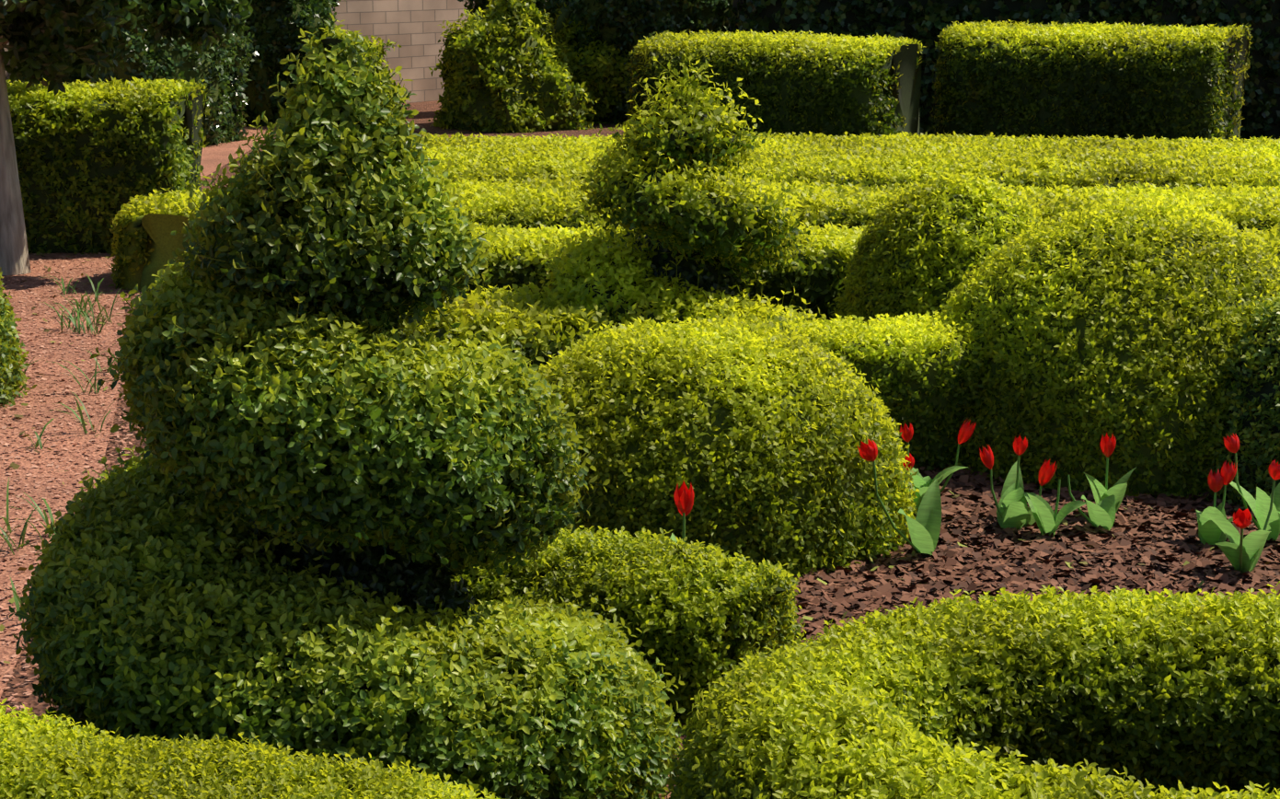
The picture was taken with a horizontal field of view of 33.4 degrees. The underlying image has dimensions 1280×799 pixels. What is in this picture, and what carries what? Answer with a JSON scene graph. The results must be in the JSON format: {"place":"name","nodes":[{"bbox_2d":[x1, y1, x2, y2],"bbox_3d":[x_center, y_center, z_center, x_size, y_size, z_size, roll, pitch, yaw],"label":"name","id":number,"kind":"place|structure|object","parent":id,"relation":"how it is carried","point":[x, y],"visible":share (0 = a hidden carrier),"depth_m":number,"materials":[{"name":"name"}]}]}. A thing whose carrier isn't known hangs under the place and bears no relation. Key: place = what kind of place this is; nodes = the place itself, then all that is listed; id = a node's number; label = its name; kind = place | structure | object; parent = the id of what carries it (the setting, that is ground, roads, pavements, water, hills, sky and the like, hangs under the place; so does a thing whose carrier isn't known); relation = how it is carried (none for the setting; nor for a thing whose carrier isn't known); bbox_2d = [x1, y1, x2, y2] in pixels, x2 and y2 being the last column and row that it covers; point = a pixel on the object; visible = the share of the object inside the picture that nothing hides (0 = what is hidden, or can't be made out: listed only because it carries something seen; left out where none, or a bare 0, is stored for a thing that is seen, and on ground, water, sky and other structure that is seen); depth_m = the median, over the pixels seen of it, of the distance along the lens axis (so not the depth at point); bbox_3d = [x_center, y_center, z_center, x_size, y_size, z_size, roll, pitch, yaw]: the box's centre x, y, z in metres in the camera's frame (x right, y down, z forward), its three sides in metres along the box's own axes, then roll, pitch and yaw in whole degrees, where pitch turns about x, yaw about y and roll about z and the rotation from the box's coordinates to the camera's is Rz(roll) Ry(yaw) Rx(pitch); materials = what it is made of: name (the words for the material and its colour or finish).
{"place":"outdoors","nodes":[
{"label":"outdoors","id":0,"kind":"place"},
{"bbox_2d":[0,126,276,712],"bbox_3d":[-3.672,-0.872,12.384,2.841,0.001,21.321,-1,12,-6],"label":"gravel path","id":1,"kind":"structure","parent":0,"point":[213,156],"depth_m":8.19,"materials":[{"name":"gravel"}]},
{"bbox_2d":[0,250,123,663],"bbox_3d":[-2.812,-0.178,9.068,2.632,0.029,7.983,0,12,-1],"label":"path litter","id":2,"kind":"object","parent":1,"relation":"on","point":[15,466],"depth_m":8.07,"materials":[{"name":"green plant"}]},
{"bbox_2d":[0,100,1279,798],"bbox_3d":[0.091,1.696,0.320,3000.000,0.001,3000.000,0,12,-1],"label":"ground","id":3,"kind":"structure","parent":0,"point":[425,117],"depth_m":6.24,"materials":[{"name":"soil"}]},
{"bbox_2d":[0,266,36,408],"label":"shrub","id":4,"kind":"object","parent":3,"relation":"on","point":[11,372],"visible":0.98,"depth_m":8.27,"materials":[{"name":"green plant"}]},
{"bbox_2d":[0,254,122,622],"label":"grass tufts","id":5,"kind":"object","parent":3,"relation":"on","point":[17,598],"visible":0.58,"depth_m":8.40,"materials":[{"name":"green plant"}]},
{"bbox_2d":[6,75,211,254],"bbox_3d":[-5.383,-1.294,12.507,5.680,1.178,1.069,0,12,-1],"label":"long hedge","id":6,"kind":"object","parent":3,"relation":"on","point":[92,158],"visible":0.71,"depth_m":12.11,"materials":[{"name":"green plant"}]},
{"bbox_2d":[0,0,253,275],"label":"tree","id":7,"kind":"object","parent":3,"relation":"on","point":[79,31],"depth_m":11.14,"materials":[{"name":"green plant"}]},
{"bbox_2d":[8,10,259,147],"bbox_3d":[-4.502,-3.100,19.017,1.959,3.425,2.037,-11,16,-42],"label":"shrub","id":8,"kind":"object","parent":3,"relation":"on","point":[221,72],"visible":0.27,"depth_m":18.60,"materials":[{"name":"green plant"}]},
{"bbox_2d":[107,181,214,290],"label":"hedge","id":9,"kind":"object","parent":3,"relation":"on","point":[144,243],"visible":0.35,"depth_m":10.89,"materials":[{"name":"green plant"}]},
{"bbox_2d":[3,0,473,103],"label":"garden wall","id":10,"kind":"structure","parent":3,"relation":"on","point":[412,28],"depth_m":23.91,"materials":[{"name":"stone"}]},
{"bbox_2d":[0,698,500,798],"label":"hedge","id":11,"kind":"object","parent":3,"relation":"on","point":[51,757],"visible":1,"depth_m":3.53,"materials":[{"name":"green plant"}]},
{"bbox_2d":[235,0,345,126],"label":"shrub","id":12,"kind":"object","parent":3,"relation":"on","point":[274,26],"visible":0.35,"depth_m":20.70,"materials":[{"name":"green plant"}]},
{"bbox_2d":[9,241,685,798],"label":"topiary shrub","id":13,"kind":"object","parent":3,"relation":"on","point":[160,600],"visible":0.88,"depth_m":4.01,"materials":[{"name":"green plant"}]},
{"bbox_2d":[168,12,508,337],"bbox_3d":[-0.598,-0.410,4.195,0.665,0.686,0.575,0,12,-1],"label":"topiary bush","id":14,"kind":"object","parent":13,"relation":"on","point":[334,196],"visible":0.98,"depth_m":4.10,"materials":[{"name":"green plant"}]},
{"bbox_2d":[283,19,411,110],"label":"shrub","id":15,"kind":"object","parent":3,"relation":"on","point":[374,55],"visible":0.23,"depth_m":20.63,"materials":[{"name":"green plant"}]},
{"bbox_2d":[240,316,478,624],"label":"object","id":16,"kind":"object","parent":3,"relation":"on","point":[427,582],"visible":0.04,"depth_m":4.25,"materials":[{"name":"green plant"}]},
{"bbox_2d":[457,0,548,17],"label":"shrub","id":17,"kind":"object","parent":3,"relation":"on","point":[483,4],"visible":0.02,"depth_m":22.13,"materials":[{"name":"green plant"}]},
{"bbox_2d":[397,281,622,372],"bbox_3d":[-0.607,-0.090,7.749,1.110,0.613,0.761,0,12,-1],"label":"parterre row","id":18,"kind":"object","parent":3,"relation":"on","point":[543,326],"visible":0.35,"depth_m":7.52,"materials":[{"name":"green plant"}]},
{"bbox_2d":[428,0,599,133],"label":"shrub","id":19,"kind":"object","parent":3,"relation":"on","point":[502,66],"visible":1,"depth_m":20.31,"materials":[{"name":"green plant"}]},
{"bbox_2d":[547,2,632,124],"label":"shrub","id":20,"kind":"object","parent":3,"relation":"on","point":[600,71],"visible":0.27,"depth_m":21.00,"materials":[{"name":"green plant"}]},
{"bbox_2d":[449,523,806,724],"bbox_3d":[-0.108,0.533,5.133,1.018,0.433,0.453,7,14,29],"label":"hedge","id":21,"kind":"object","parent":3,"relation":"on","point":[707,615],"visible":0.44,"depth_m":4.92,"materials":[{"name":"green plant"}]},
{"bbox_2d":[541,0,729,125],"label":"shrub","id":22,"kind":"object","parent":3,"relation":"on","point":[632,22],"visible":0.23,"depth_m":20.93,"materials":[{"name":"green plant"}]},
{"bbox_2d":[518,112,839,331],"bbox_3d":[0.205,-0.438,7.987,1.208,1.245,1.154,-10,15,-38],"label":"topiary shrub","id":23,"kind":"object","parent":3,"relation":"on","point":[735,221],"visible":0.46,"depth_m":7.75,"materials":[{"name":"green plant"}]},
{"bbox_2d":[598,55,771,179],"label":"topiary bush","id":24,"kind":"object","parent":23,"relation":"on","point":[700,129],"visible":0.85,"depth_m":7.81,"materials":[{"name":"green plant"}]},
{"bbox_2d":[622,98,752,306],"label":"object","id":25,"kind":"object","parent":3,"relation":"on","point":[706,279],"visible":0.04,"depth_m":7.90,"materials":[{"name":"green plant"}]},
{"bbox_2d":[535,311,919,582],"bbox_3d":[0.146,0.191,6.359,1.360,0.845,1.118,0,12,-1],"label":"mound","id":26,"kind":"object","parent":3,"relation":"on","point":[755,433],"visible":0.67,"depth_m":5.99,"materials":[{"name":"green plant"}]},
{"bbox_2d":[624,28,924,138],"bbox_3d":[0.976,-1.983,15.470,2.072,1.369,1.342,6,13,26],"label":"hedge","id":27,"kind":"object","parent":3,"relation":"on","point":[797,83],"visible":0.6,"depth_m":14.84,"materials":[{"name":"green plant"}]},
{"bbox_2d":[411,130,1279,192],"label":"parterre row","id":28,"kind":"object","parent":3,"relation":"on","point":[1013,160],"visible":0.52,"depth_m":12.71,"materials":[{"name":"green plant"}]},
{"bbox_2d":[438,174,1279,233],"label":"parterre row","id":29,"kind":"object","parent":3,"relation":"on","point":[530,202],"visible":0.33,"depth_m":10.84,"materials":[{"name":"green plant"}]},
{"bbox_2d":[459,218,1279,322],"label":"parterre row","id":30,"kind":"object","parent":3,"relation":"on","point":[816,277],"visible":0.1,"depth_m":9.24,"materials":[{"name":"green plant"}]},
{"bbox_2d":[776,310,990,471],"bbox_3d":[0.832,0.001,7.339,0.758,0.591,0.576,0,12,-1],"label":"hedge","id":31,"kind":"object","parent":3,"relation":"on","point":[919,374],"visible":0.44,"depth_m":7.12,"materials":[{"name":"green plant"}]},
{"bbox_2d":[830,167,1051,327],"bbox_3d":[1.328,-0.409,8.827,1.120,1.086,1.056,0,12,-1],"label":"dome","id":32,"kind":"object","parent":3,"relation":"on","point":[924,247],"visible":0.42,"depth_m":8.58,"materials":[{"name":"green plant"}]},
{"bbox_2d":[666,580,1279,798],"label":"hedge","id":33,"kind":"object","parent":3,"relation":"on","point":[1122,694],"visible":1,"depth_m":3.97,"materials":[{"name":"green plant"}]},
{"bbox_2d":[724,0,1279,142],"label":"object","id":34,"kind":"object","parent":3,"relation":"on","point":[925,22],"visible":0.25,"depth_m":18.26,"materials":[{"name":"green plant"}]},
{"bbox_2d":[790,463,1279,640],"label":"bed chips","id":35,"kind":"object","parent":3,"relation":"on","point":[813,594],"visible":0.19,"depth_m":6.08,"materials":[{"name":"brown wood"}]},
{"bbox_2d":[930,19,1253,141],"bbox_3d":[3.409,-2.151,16.190,2.286,1.414,1.489,6,13,25],"label":"hedge","id":36,"kind":"object","parent":3,"relation":"on","point":[1119,80],"visible":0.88,"depth_m":15.61,"materials":[{"name":"green plant"}]},
{"bbox_2d":[934,195,1279,499],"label":"dome","id":37,"kind":"object","parent":3,"relation":"on","point":[1120,320],"visible":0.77,"depth_m":6.97,"materials":[{"name":"green plant"}]},
{"bbox_2d":[1196,291,1279,510],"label":"dome","id":38,"kind":"object","parent":3,"relation":"on","point":[1254,407],"visible":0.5,"depth_m":6.73,"materials":[{"name":"green plant"}]},
{"bbox_2d":[669,418,1279,574],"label":"tulip","id":39,"kind":"object","parent":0,"point":[1216,526],"depth_m":6.30,"materials":[{"name":"plant"}]}
]}

